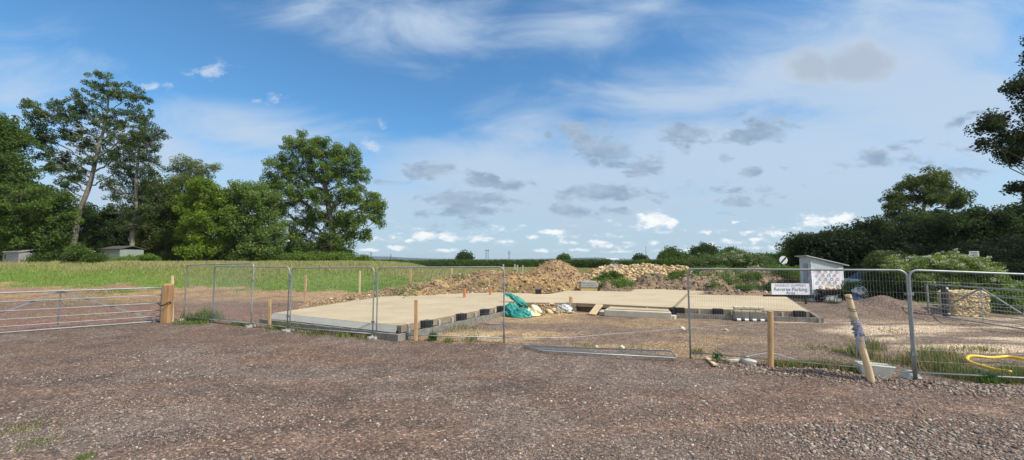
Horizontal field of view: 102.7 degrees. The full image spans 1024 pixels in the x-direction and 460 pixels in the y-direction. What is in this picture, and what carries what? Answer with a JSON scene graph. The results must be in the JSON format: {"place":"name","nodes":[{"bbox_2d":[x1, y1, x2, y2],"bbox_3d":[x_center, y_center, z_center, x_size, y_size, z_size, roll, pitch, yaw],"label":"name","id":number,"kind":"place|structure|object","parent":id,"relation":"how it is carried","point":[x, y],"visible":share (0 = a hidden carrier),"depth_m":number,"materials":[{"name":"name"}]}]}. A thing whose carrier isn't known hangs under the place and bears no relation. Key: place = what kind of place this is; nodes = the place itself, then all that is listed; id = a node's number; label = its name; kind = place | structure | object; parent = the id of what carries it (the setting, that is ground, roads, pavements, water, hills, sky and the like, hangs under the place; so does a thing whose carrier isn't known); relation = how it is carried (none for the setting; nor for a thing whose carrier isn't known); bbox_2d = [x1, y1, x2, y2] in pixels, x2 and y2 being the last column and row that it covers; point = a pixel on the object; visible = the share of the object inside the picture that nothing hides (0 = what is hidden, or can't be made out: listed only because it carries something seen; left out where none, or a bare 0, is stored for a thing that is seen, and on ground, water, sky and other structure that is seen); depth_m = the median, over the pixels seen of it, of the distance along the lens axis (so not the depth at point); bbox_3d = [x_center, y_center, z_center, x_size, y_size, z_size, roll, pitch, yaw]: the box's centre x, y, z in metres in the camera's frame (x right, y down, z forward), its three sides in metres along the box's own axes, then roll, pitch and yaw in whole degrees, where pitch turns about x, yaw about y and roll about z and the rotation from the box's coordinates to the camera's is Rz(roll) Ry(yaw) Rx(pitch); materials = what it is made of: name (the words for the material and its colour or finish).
{"place":"outdoors","nodes":[
{"label":"outdoors","id":0,"kind":"place"},
{"bbox_2d":[0,259,935,302],"bbox_3d":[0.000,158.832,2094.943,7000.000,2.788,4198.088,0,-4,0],"label":"grass field","id":1,"kind":"structure","parent":0,"point":[111,276],"depth_m":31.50,"materials":[{"name":"plant"}]},
{"bbox_2d":[2,249,42,263],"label":"shed","id":2,"kind":"structure","parent":1,"relation":"on","point":[16,256],"depth_m":37.70,"materials":[{"name":"metal"}]},
{"bbox_2d":[0,112,58,198],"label":"tall tree","id":3,"kind":"object","parent":1,"relation":"on","point":[14,139],"visible":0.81,"depth_m":42.20,"materials":[{"name":"green plant"}]},
{"bbox_2d":[0,181,85,252],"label":"bushy tree","id":4,"kind":"object","parent":1,"relation":"on","point":[31,216],"visible":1,"depth_m":38.39,"materials":[{"name":"green plant"}]},
{"bbox_2d":[20,241,109,263],"bbox_3d":[-41.944,2.165,38.366,7.918,2.282,2.705,0,-4,4],"label":"dark bush","id":5,"kind":"object","parent":1,"relation":"on","point":[76,252],"visible":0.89,"depth_m":38.06,"materials":[{"name":"green plant"}]},
{"bbox_2d":[16,70,156,245],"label":"ash tree","id":6,"kind":"object","parent":1,"relation":"on","point":[70,135],"visible":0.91,"depth_m":46.75,"materials":[{"name":"green plant"}]},
{"bbox_2d":[66,201,145,252],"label":"dense tree","id":7,"kind":"object","parent":1,"relation":"on","point":[97,233],"visible":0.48,"depth_m":54.34,"materials":[{"name":"green plant"}]},
{"bbox_2d":[100,246,146,259],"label":"wooden shed","id":8,"kind":"structure","parent":1,"relation":"on","point":[117,251],"depth_m":42.84,"materials":[{"name":"wood"}]},
{"bbox_2d":[94,119,171,249],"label":"sycamore tree","id":9,"kind":"object","parent":1,"relation":"on","point":[138,138],"visible":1,"depth_m":44.79,"materials":[{"name":"green plant"}]},
{"bbox_2d":[107,252,162,260],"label":"bramble bush","id":10,"kind":"object","parent":1,"relation":"on","point":[150,256],"visible":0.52,"depth_m":41.83,"materials":[{"name":"green plant"}]},
{"bbox_2d":[116,173,208,256],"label":"olive tree","id":11,"kind":"object","parent":1,"relation":"on","point":[158,238],"visible":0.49,"depth_m":48.99,"materials":[{"name":"green plant"}]},
{"bbox_2d":[0,237,357,260],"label":"hedge","id":12,"kind":"object","parent":1,"relation":"on","point":[2,252],"visible":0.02,"depth_m":62.13,"materials":[{"name":"green plant"}]},
{"bbox_2d":[162,153,223,246],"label":"pale tree","id":13,"kind":"object","parent":1,"relation":"on","point":[191,165],"visible":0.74,"depth_m":57.78,"materials":[{"name":"green plant"}]},
{"bbox_2d":[171,175,245,260],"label":"lime tree","id":14,"kind":"object","parent":1,"relation":"on","point":[197,214],"visible":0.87,"depth_m":46.36,"materials":[{"name":"green plant"}]},
{"bbox_2d":[155,249,288,261],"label":"bush","id":15,"kind":"object","parent":1,"relation":"on","point":[169,255],"visible":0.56,"depth_m":47.50,"materials":[{"name":"green plant"}]},
{"bbox_2d":[203,179,288,260],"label":"rounded tree","id":16,"kind":"object","parent":1,"relation":"on","point":[259,234],"visible":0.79,"depth_m":47.62,"materials":[{"name":"green plant"}]},
{"bbox_2d":[278,250,358,260],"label":"elder bush","id":17,"kind":"object","parent":1,"relation":"on","point":[321,256],"visible":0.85,"depth_m":49.22,"materials":[{"name":"green plant"}]},
{"bbox_2d":[258,129,388,255],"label":"oak tree","id":18,"kind":"object","parent":1,"relation":"on","point":[340,220],"visible":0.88,"depth_m":51.82,"materials":[{"name":"green plant"}]},
{"bbox_2d":[356,254,373,260],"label":"distant tree","id":19,"kind":"object","parent":1,"relation":"on","point":[361,257],"visible":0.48,"depth_m":74.45,"materials":[{"name":"green plant"}]},
{"bbox_2d":[454,249,474,259],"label":"distant tree","id":20,"kind":"object","parent":1,"relation":"on","point":[466,255],"visible":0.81,"depth_m":148.26,"materials":[{"name":"green plant"}]},
{"bbox_2d":[373,258,604,266],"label":"hedge","id":21,"kind":"object","parent":1,"relation":"on","point":[478,262],"visible":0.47,"depth_m":123.66,"materials":[{"name":"green plant"}]},
{"bbox_2d":[556,253,571,259],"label":"distant tree","id":22,"kind":"object","parent":1,"relation":"on","point":[563,256],"visible":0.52,"depth_m":138.27,"materials":[{"name":"green plant"}]},
{"bbox_2d":[380,260,800,298],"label":"weeds","id":23,"kind":"object","parent":1,"relation":"on","point":[621,282],"visible":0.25,"depth_m":28.01,"materials":[{"name":"green plant"}]},
{"bbox_2d":[563,257,646,267],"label":"hedge","id":24,"kind":"object","parent":1,"relation":"on","point":[587,263],"visible":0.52,"depth_m":108.19,"materials":[{"name":"green plant"}]},
{"bbox_2d":[583,263,691,282],"bbox_3d":[10.591,3.730,33.471,13.251,2.151,7.215,0,-4,0],"label":"rubble heap","id":25,"kind":"object","parent":1,"relation":"on","point":[632,271],"visible":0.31,"depth_m":32.88,"materials":[{"name":"stone"}]},
{"bbox_2d":[632,253,648,259],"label":"distant tree","id":26,"kind":"object","parent":1,"relation":"on","point":[640,256],"visible":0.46,"depth_m":128.84,"materials":[{"name":"green plant"}]},
{"bbox_2d":[656,245,684,259],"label":"distant tree","id":27,"kind":"object","parent":1,"relation":"on","point":[669,253],"visible":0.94,"depth_m":84.00,"materials":[{"name":"green plant"}]},
{"bbox_2d":[637,256,706,267],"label":"hedge","id":28,"kind":"object","parent":1,"relation":"on","point":[669,262],"visible":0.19,"depth_m":59.23,"materials":[{"name":"green plant"}]},
{"bbox_2d":[687,241,721,257],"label":"distant tree","id":29,"kind":"object","parent":1,"relation":"on","point":[703,248],"visible":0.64,"depth_m":79.28,"materials":[{"name":"green plant"}]},
{"bbox_2d":[721,246,737,251],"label":"distant tree","id":30,"kind":"object","parent":1,"relation":"on","point":[729,248],"visible":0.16,"depth_m":74.59,"materials":[{"name":"green plant"}]},
{"bbox_2d":[685,249,782,267],"bbox_3d":[19.556,3.203,35.851,8.641,3.175,4.130,0,-4,0],"label":"elder bush","id":31,"kind":"object","parent":1,"relation":"on","point":[743,259],"visible":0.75,"depth_m":35.47,"materials":[{"name":"green plant"}]},
{"bbox_2d":[714,249,779,263],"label":"hedge","id":32,"kind":"object","parent":1,"relation":"on","point":[771,254],"visible":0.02,"depth_m":65.07,"materials":[{"name":"green plant"}]},
{"bbox_2d":[695,265,800,292],"bbox_3d":[16.905,3.537,29.955,13.318,1.962,9.988,0,-4,0],"label":"topsoil heap","id":33,"kind":"object","parent":1,"relation":"on","point":[768,277],"visible":0.1,"depth_m":28.96,"materials":[{"name":"soil"}]},
{"bbox_2d":[739,270,763,280],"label":"weed bush","id":34,"kind":"object","parent":33,"relation":"on","point":[751,276],"visible":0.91,"depth_m":28.65,"materials":[{"name":"green plant"}]},
{"bbox_2d":[762,280,773,290],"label":"weed bush","id":35,"kind":"object","parent":33,"relation":"on","point":[766,286],"visible":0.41,"depth_m":27.22,"materials":[{"name":"green plant"}]},
{"bbox_2d":[770,263,799,283],"bbox_3d":[18.535,3.077,27.331,2.260,1.731,1.589,-1,-5,18],"label":"weedy bush","id":36,"kind":"object","parent":33,"relation":"on","point":[793,277],"visible":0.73,"depth_m":27.11,"materials":[{"name":"green plant"}]},
{"bbox_2d":[775,247,790,260],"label":"distant tree","id":37,"kind":"object","parent":1,"relation":"on","point":[781,252],"visible":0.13,"depth_m":49.80,"materials":[{"name":"green plant"}]},
{"bbox_2d":[774,231,819,267],"bbox_3d":[27.754,2.823,37.850,6.643,5.561,4.555,0,-4,0],"label":"hedgerow tree","id":38,"kind":"object","parent":1,"relation":"on","point":[787,243],"visible":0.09,"depth_m":38.09,"materials":[{"name":"green plant"}]},
{"bbox_2d":[791,231,836,245],"bbox_3d":[28.011,2.364,36.035,6.602,5.132,4.500,0,-4,0],"label":"hedgerow tree","id":39,"kind":"object","parent":1,"relation":"on","point":[799,233],"depth_m":36.51,"materials":[{"name":"green plant"}]},
{"bbox_2d":[817,219,894,240],"bbox_3d":[29.890,1.867,34.705,6.289,5.737,5.491,0,-4,0],"label":"hedgerow tree","id":40,"kind":"object","parent":1,"relation":"on","point":[841,232],"visible":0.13,"depth_m":34.85,"materials":[{"name":"green plant"}]},
{"bbox_2d":[851,211,934,238],"bbox_3d":[31.824,1.502,33.848,6.706,6.292,4.843,0,-4,0],"label":"hedgerow tree","id":41,"kind":"object","parent":1,"relation":"on","point":[886,226],"visible":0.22,"depth_m":33.64,"materials":[{"name":"green plant"}]},
{"bbox_2d":[787,221,1022,277],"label":"hedge","id":42,"kind":"object","parent":1,"relation":"on","point":[852,251],"visible":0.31,"depth_m":32.29,"materials":[{"name":"green plant"}]},
{"bbox_2d":[891,214,947,234],"bbox_3d":[33.547,1.568,32.859,6.632,6.013,4.479,2,-5,-25],"label":"hedgerow tree","id":43,"kind":"object","parent":1,"relation":"on","point":[916,225],"visible":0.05,"depth_m":32.23,"materials":[{"name":"green plant"}]},
{"bbox_2d":[877,165,977,221],"bbox_3d":[40.659,-0.536,40.381,8.771,11.420,4.974,0,-4,0],"label":"maple tree","id":44,"kind":"object","parent":1,"relation":"on","point":[939,184],"visible":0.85,"depth_m":39.75,"materials":[{"name":"green plant"}]},
{"bbox_2d":[843,233,1023,292],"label":"thicket bush","id":45,"kind":"object","parent":1,"relation":"on","point":[1004,251],"visible":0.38,"depth_m":24.00,"materials":[{"name":"green plant"}]},
{"bbox_2d":[872,290,1023,314],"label":"verge grass","id":46,"kind":"structure","parent":1,"relation":"on","point":[992,297],"depth_m":20.30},
{"bbox_2d":[927,204,1019,252],"bbox_3d":[34.979,1.162,30.901,6.914,6.531,5.175,0,-4,0],"label":"hedgerow tree","id":47,"kind":"object","parent":1,"relation":"on","point":[960,220],"visible":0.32,"depth_m":30.45,"materials":[{"name":"green plant"}]},
{"bbox_2d":[964,36,1023,203],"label":"overhanging tree","id":48,"kind":"object","parent":1,"relation":"on","point":[995,124],"visible":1,"depth_m":20.45,"materials":[{"name":"green plant"}]},
{"bbox_2d":[965,202,1023,253],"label":"hedgerow tree","id":49,"kind":"object","parent":1,"relation":"on","point":[1008,215],"visible":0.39,"depth_m":29.62,"materials":[{"name":"green plant"}]},
{"bbox_2d":[0,318,1023,459],"bbox_3d":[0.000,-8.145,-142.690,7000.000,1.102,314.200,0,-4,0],"label":"gravel yard","id":50,"kind":"structure","parent":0,"point":[27,364],"depth_m":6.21,"materials":[{"name":"gravel"}]},
{"bbox_2d":[523,345,676,358],"bbox_3d":[1.856,2.716,9.207,3.387,0.072,0.524,-1,-4,12],"label":"barrier","id":51,"kind":"object","parent":50,"relation":"on","point":[641,351],"visible":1,"depth_m":9.19,"materials":[{"name":"metal"}]},
{"bbox_2d":[711,350,727,362],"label":"leafy weed","id":52,"kind":"object","parent":50,"relation":"on","point":[716,356],"visible":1,"depth_m":8.41,"materials":[{"name":"green plant"}]},
{"bbox_2d":[844,294,874,381],"bbox_3d":[6.118,1.897,7.207,0.347,1.512,0.203,-1,-4,9],"label":"wooden pole","id":53,"kind":"object","parent":50,"relation":"on","point":[858,332],"visible":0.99,"depth_m":7.16,"materials":[{"name":"pale timber"},{"name":"blue-grey plastic"}]},
{"bbox_2d":[714,361,1023,402],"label":"rubble edge","id":54,"kind":"object","parent":50,"relation":"on","point":[1007,389],"visible":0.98,"depth_m":6.94,"materials":[{"name":"gravel"}]},
{"bbox_2d":[0,282,1023,386],"bbox_3d":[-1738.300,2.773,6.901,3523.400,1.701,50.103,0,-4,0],"label":"compound ground","id":55,"kind":"structure","parent":0,"point":[583,322],"depth_m":13.21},
{"bbox_2d":[0,287,162,332],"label":"field gate","id":56,"kind":"structure","parent":55,"relation":"on","point":[79,297],"depth_m":12.83,"materials":[{"name":"metal"}]},
{"bbox_2d":[158,284,174,322],"bbox_3d":[-11.765,2.545,13.951,0.365,1.420,0.352,0,-4,0],"label":"gate post","id":57,"kind":"object","parent":55,"relation":"on","point":[167,303],"visible":0.97,"depth_m":13.93,"materials":[{"name":"brown wood"}]},
{"bbox_2d":[178,263,256,327],"bbox_3d":[-9.959,2.132,13.832,3.728,2.050,0.320,-2,-5,24],"label":"barrier","id":58,"kind":"object","parent":55,"relation":"on","point":[251,303],"visible":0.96,"depth_m":13.73,"materials":[{"name":"metal"}]},
{"bbox_2d":[206,266,292,331],"bbox_3d":[-8.524,2.142,13.245,4.032,1.950,0.320,-2,-5,26],"label":"barrier","id":59,"kind":"object","parent":55,"relation":"on","point":[288,286],"visible":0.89,"depth_m":13.08,"materials":[{"name":"metal"}]},
{"bbox_2d":[268,300,271,327],"bbox_3d":[-7.647,2.690,12.926,0.113,0.970,0.075,0,-4,0],"label":"timber stake","id":60,"kind":"object","parent":55,"relation":"on","point":[269,311],"visible":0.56,"depth_m":12.90,"materials":[{"name":"wood"}]},
{"bbox_2d":[304,275,306,302],"bbox_3d":[-10.508,3.035,20.831,0.092,1.506,0.090,0,-4,0],"label":"timber stake","id":61,"kind":"object","parent":55,"relation":"on","point":[305,285],"visible":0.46,"depth_m":20.81,"materials":[{"name":"wood"}]},
{"bbox_2d":[284,267,375,339],"bbox_3d":[-5.223,2.029,11.767,3.169,1.959,0.320,-2,-5,21],"label":"barrier","id":62,"kind":"object","parent":55,"relation":"on","point":[372,314],"visible":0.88,"depth_m":11.72,"materials":[{"name":"metal"}]},
{"bbox_2d":[414,300,417,340],"bbox_3d":[-2.547,2.440,10.861,0.104,1.170,0.085,0,-4,0],"label":"timber stake","id":63,"kind":"object","parent":55,"relation":"on","point":[415,320],"visible":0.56,"depth_m":10.83,"materials":[{"name":"wood"}]},
{"bbox_2d":[296,270,579,308],"bbox_3d":[-3.022,3.385,26.046,20.192,1.666,11.048,4,-6,-40],"label":"clay heap","id":64,"kind":"object","parent":55,"relation":"on","point":[526,282],"visible":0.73,"depth_m":24.71,"materials":[{"name":"soil"}]},
{"bbox_2d":[372,266,505,342],"bbox_3d":[-1.939,1.945,10.843,3.630,1.972,0.320,-1,-4,11],"label":"barrier","id":65,"kind":"object","parent":55,"relation":"on","point":[444,335],"visible":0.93,"depth_m":10.78,"materials":[{"name":"metal"}]},
{"bbox_2d":[0,279,1023,459],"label":"weed grass","id":66,"kind":"structure","parent":55,"relation":"on","point":[933,357],"depth_m":8.28,"materials":[{"name":"plant"}]},
{"bbox_2d":[505,292,532,317],"bbox_3d":[0.183,2.950,16.317,1.207,0.758,2.442,0,-4,0],"label":"tarpaulin","id":67,"kind":"object","parent":55,"relation":"on","point":[513,310],"visible":0.95,"depth_m":15.46,"materials":[{"name":"plastic"}]},
{"bbox_2d":[527,304,541,315],"bbox_3d":[0.845,3.092,15.866,0.675,0.406,0.575,0,-4,0],"label":"sack","id":68,"kind":"object","parent":55,"relation":"on","point":[535,310],"visible":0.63,"depth_m":15.72,"materials":[{"name":"plastic"}]},
{"bbox_2d":[259,289,823,341],"bbox_3d":[2.324,3.295,17.969,22.874,0.437,11.805,1,-4,-13],"label":"house foundation","id":69,"kind":"object","parent":55,"relation":"on","point":[656,303],"visible":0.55,"depth_m":15.37,"materials":[{"name":"concrete"}]},
{"bbox_2d":[525,302,576,315],"bbox_3d":[1.474,3.271,16.873,2.610,0.528,2.279,0,-4,0],"label":"stone heap","id":70,"kind":"object","parent":55,"relation":"on","point":[549,309],"visible":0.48,"depth_m":16.41,"materials":[{"name":"stone"}]},
{"bbox_2d":[556,304,572,312],"bbox_3d":[2.116,3.165,16.656,0.765,0.339,0.594,0,-4,0],"label":"plastic sheet","id":71,"kind":"object","parent":70,"relation":"on","point":[567,308],"visible":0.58,"depth_m":16.51,"materials":[{"name":"plastic"}]},
{"bbox_2d":[528,259,598,284],"bbox_3d":[3.110,3.260,29.541,8.854,2.386,7.446,0,-4,0],"label":"stony heap","id":72,"kind":"object","parent":55,"relation":"on","point":[559,270],"visible":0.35,"depth_m":28.76,"materials":[{"name":"stone"}]},
{"bbox_2d":[579,281,597,290],"bbox_3d":[4.910,3.689,26.293,1.120,0.815,0.650,0,-4,0],"label":"timber stack","id":73,"kind":"object","parent":55,"relation":"on","point":[588,285],"visible":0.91,"depth_m":25.99,"materials":[{"name":"wood"}]},
{"bbox_2d":[589,304,602,314],"bbox_3d":[3.279,3.106,16.012,0.546,0.366,0.320,4,-6,-44],"label":"plank","id":74,"kind":"object","parent":55,"relation":"on","point":[595,309],"visible":1,"depth_m":15.98,"materials":[{"name":"wood"}]},
{"bbox_2d":[599,269,625,279],"bbox_3d":[7.293,3.437,29.855,2.086,1.216,1.397,0,-4,0],"label":"weed bush","id":75,"kind":"object","parent":55,"relation":"on","point":[611,273],"visible":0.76,"depth_m":29.61,"materials":[{"name":"green plant"}]},
{"bbox_2d":[528,323,798,360],"bbox_3d":[3.111,2.455,10.030,6.658,0.753,1.190,-2,-5,24],"label":"fence wire","id":76,"kind":"object","parent":55,"relation":"on","point":[653,330],"visible":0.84,"depth_m":10.42,"materials":[{"name":"metal"}]},
{"bbox_2d":[597,271,748,294],"bbox_3d":[9.859,3.542,27.748,10.969,1.594,6.590,0,-4,0],"label":"mud heap","id":77,"kind":"object","parent":55,"relation":"on","point":[655,281],"visible":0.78,"depth_m":26.48,"materials":[{"name":"soil"}]},
{"bbox_2d":[723,359,740,362],"bbox_3d":[4.565,2.711,8.464,0.312,0.114,0.260,2,-5,-28],"label":"slab fragment","id":78,"kind":"object","parent":55,"relation":"on","point":[733,360],"visible":0.77,"depth_m":8.39,"materials":[{"name":"grey concrete"}]},
{"bbox_2d":[733,283,754,291],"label":"weed bush","id":79,"kind":"object","parent":55,"relation":"on","point":[745,286],"visible":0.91,"depth_m":26.60,"materials":[{"name":"green plant"}]},
{"bbox_2d":[740,358,756,365],"bbox_3d":[4.808,2.706,8.289,0.293,0.203,0.511,1,-5,-19],"label":"slab fragment","id":80,"kind":"object","parent":55,"relation":"on","point":[748,361],"visible":0.62,"depth_m":8.23,"materials":[{"name":"grey concrete"}]},
{"bbox_2d":[732,306,767,321],"bbox_3d":[8.304,2.935,14.342,1.107,0.491,0.323,-1,-4,13],"label":"block stack","id":81,"kind":"object","parent":55,"relation":"on","point":[745,311],"visible":0.95,"depth_m":14.29,"materials":[{"name":"concrete"}]},
{"bbox_2d":[767,311,773,366],"bbox_3d":[5.059,2.179,8.014,0.153,1.166,0.105,0,-4,0],"label":"timber stake","id":82,"kind":"object","parent":55,"relation":"on","point":[770,335],"visible":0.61,"depth_m":7.98,"materials":[{"name":"wood"}]},
{"bbox_2d":[779,256,787,265],"bbox_3d":[19.822,3.169,29.867,0.600,2.547,0.099,0,-4,0],"label":"road sign","id":83,"kind":"object","parent":55,"relation":"on","point":[783,260],"visible":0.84,"depth_m":29.90,"materials":[{"name":"metal"}]},
{"bbox_2d":[763,283,813,303],"bbox_3d":[13.492,3.110,20.009,2.276,0.990,0.166,-1,-4,7],"label":"parking sign","id":84,"kind":"object","parent":55,"relation":"on","point":[802,291],"visible":0.98,"depth_m":19.94,"materials":[{"name":"white plastic"}]},
{"bbox_2d":[687,268,914,379],"bbox_3d":[5.488,1.741,8.103,3.692,1.956,0.040,-2,-5,27],"label":"barrier","id":85,"kind":"object","parent":55,"relation":"on","point":[905,293],"visible":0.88,"depth_m":7.99,"materials":[{"name":"metal"}]},
{"bbox_2d":[795,255,848,301],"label":"garden shed","id":86,"kind":"structure","parent":55,"relation":"on","point":[805,261],"depth_m":21.34,"materials":[{"name":"grey"}]},
{"bbox_2d":[803,263,808,298],"bbox_3d":[15.912,2.763,22.193,0.034,1.890,1.010,-2,-5,24],"label":"door","id":87,"kind":"structure","parent":86,"relation":"in","point":[805,275],"depth_m":22.20,"materials":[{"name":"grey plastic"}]},
{"bbox_2d":[808,266,843,289],"bbox_3d":[16.364,2.490,21.302,2.013,1.180,0.585,0,-4,0],"label":"banner","id":88,"kind":"object","parent":86,"relation":"attached to","point":[822,278],"visible":0.68,"depth_m":21.22,"materials":[{"name":"plastic"}]},
{"bbox_2d":[815,286,842,302],"bbox_3d":[16.224,3.241,20.767,1.664,0.845,0.660,0,-4,0],"label":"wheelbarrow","id":89,"kind":"object","parent":55,"relation":"on","point":[826,292],"visible":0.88,"depth_m":20.66,"materials":[{"name":"metal"}]},
{"bbox_2d":[835,279,855,300],"bbox_3d":[16.901,3.060,20.432,1.261,1.204,1.009,0,-4,0],"label":"bush","id":90,"kind":"object","parent":55,"relation":"on","point":[846,286],"visible":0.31,"depth_m":20.39,"materials":[{"name":"green plant"}]},
{"bbox_2d":[844,271,865,282],"bbox_3d":[20.681,3.093,23.319,4.258,1.520,1.720,0,-4,0],"label":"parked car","id":91,"kind":"object","parent":55,"relation":"on","point":[853,279],"visible":0.03,"depth_m":23.53,"materials":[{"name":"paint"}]},
{"bbox_2d":[850,285,868,299],"bbox_3d":[16.449,3.080,19.383,0.816,0.957,0.667,0,-4,0],"label":"builders sack","id":92,"kind":"object","parent":55,"relation":"on","point":[858,296],"visible":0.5,"depth_m":19.23,"materials":[{"name":"plastic"}]},
{"bbox_2d":[854,361,895,377],"bbox_3d":[6.561,2.533,7.419,0.525,0.242,0.260,-1,-4,17],"label":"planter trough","id":93,"kind":"object","parent":55,"relation":"on","point":[883,370],"visible":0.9,"depth_m":7.33,"materials":[{"name":"plastic"}]},
{"bbox_2d":[847,250,931,301],"bbox_3d":[17.732,2.249,19.242,3.211,2.678,2.180,0,-4,0],"label":"hawthorn bush","id":94,"kind":"object","parent":55,"relation":"on","point":[878,286],"visible":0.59,"depth_m":19.12,"materials":[{"name":"green plant"}]},
{"bbox_2d":[898,370,922,379],"bbox_3d":[7.127,2.579,7.328,0.253,0.140,0.231,0,-4,0],"label":"rubber block","id":95,"kind":"object","parent":55,"relation":"on","point":[909,376],"depth_m":7.28,"materials":[{"name":"grey rubber"}]},
{"bbox_2d":[940,286,949,316],"bbox_3d":[15.801,2.683,14.912,0.200,1.280,0.230,0,-4,0],"label":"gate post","id":96,"kind":"object","parent":55,"relation":"on","point":[945,289],"visible":0.63,"depth_m":14.87,"materials":[{"name":"metal"}]},
{"bbox_2d":[877,248,1019,303],"bbox_3d":[19.465,2.159,18.438,5.748,2.655,2.574,0,-4,0],"label":"flowering bush","id":97,"kind":"object","parent":55,"relation":"on","point":[957,261],"visible":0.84,"depth_m":18.14,"materials":[{"name":"green plant"}]},
{"bbox_2d":[937,289,990,316],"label":"stone wall","id":98,"kind":"structure","parent":55,"relation":"on","point":[977,299],"depth_m":15.13,"materials":[{"name":"stone"}]},
{"bbox_2d":[906,269,1023,379],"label":"barrier","id":99,"kind":"object","parent":55,"relation":"on","point":[910,293],"visible":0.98,"depth_m":7.14,"materials":[{"name":"metal"}]},
{"bbox_2d":[926,284,1023,329],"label":"field gate","id":100,"kind":"structure","parent":55,"relation":"on","point":[966,295],"depth_m":13.46,"materials":[{"name":"metal"}]},
{"bbox_2d":[972,369,1004,381],"bbox_3d":[8.082,2.488,6.986,0.378,0.256,0.312,0,-4,0],"label":"leafy weed","id":101,"kind":"object","parent":55,"relation":"on","point":[988,374],"visible":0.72,"depth_m":6.94,"materials":[{"name":"green plant"}]},
{"bbox_2d":[965,354,1023,372],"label":"yellow pipe","id":102,"kind":"object","parent":55,"relation":"on","point":[990,357],"visible":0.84,"depth_m":8.31,"materials":[{"name":"plastic"}]},
{"bbox_2d":[987,280,1023,313],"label":"cow parsley","id":103,"kind":"object","parent":55,"relation":"on","point":[1007,293],"visible":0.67,"depth_m":16.20,"materials":[{"name":"green plant"}]},
{"bbox_2d":[0,0,1023,258],"label":"sky","id":104,"kind":"structure","parent":0,"point":[531,129],"materials":[{"name":"blue"}]},
{"bbox_2d":[369,256,656,260],"bbox_3d":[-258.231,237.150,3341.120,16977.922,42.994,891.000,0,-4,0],"label":"hills","id":105,"kind":"structure","parent":0,"point":[387,258],"depth_m":3207.14,"materials":[{"name":"green plant"}]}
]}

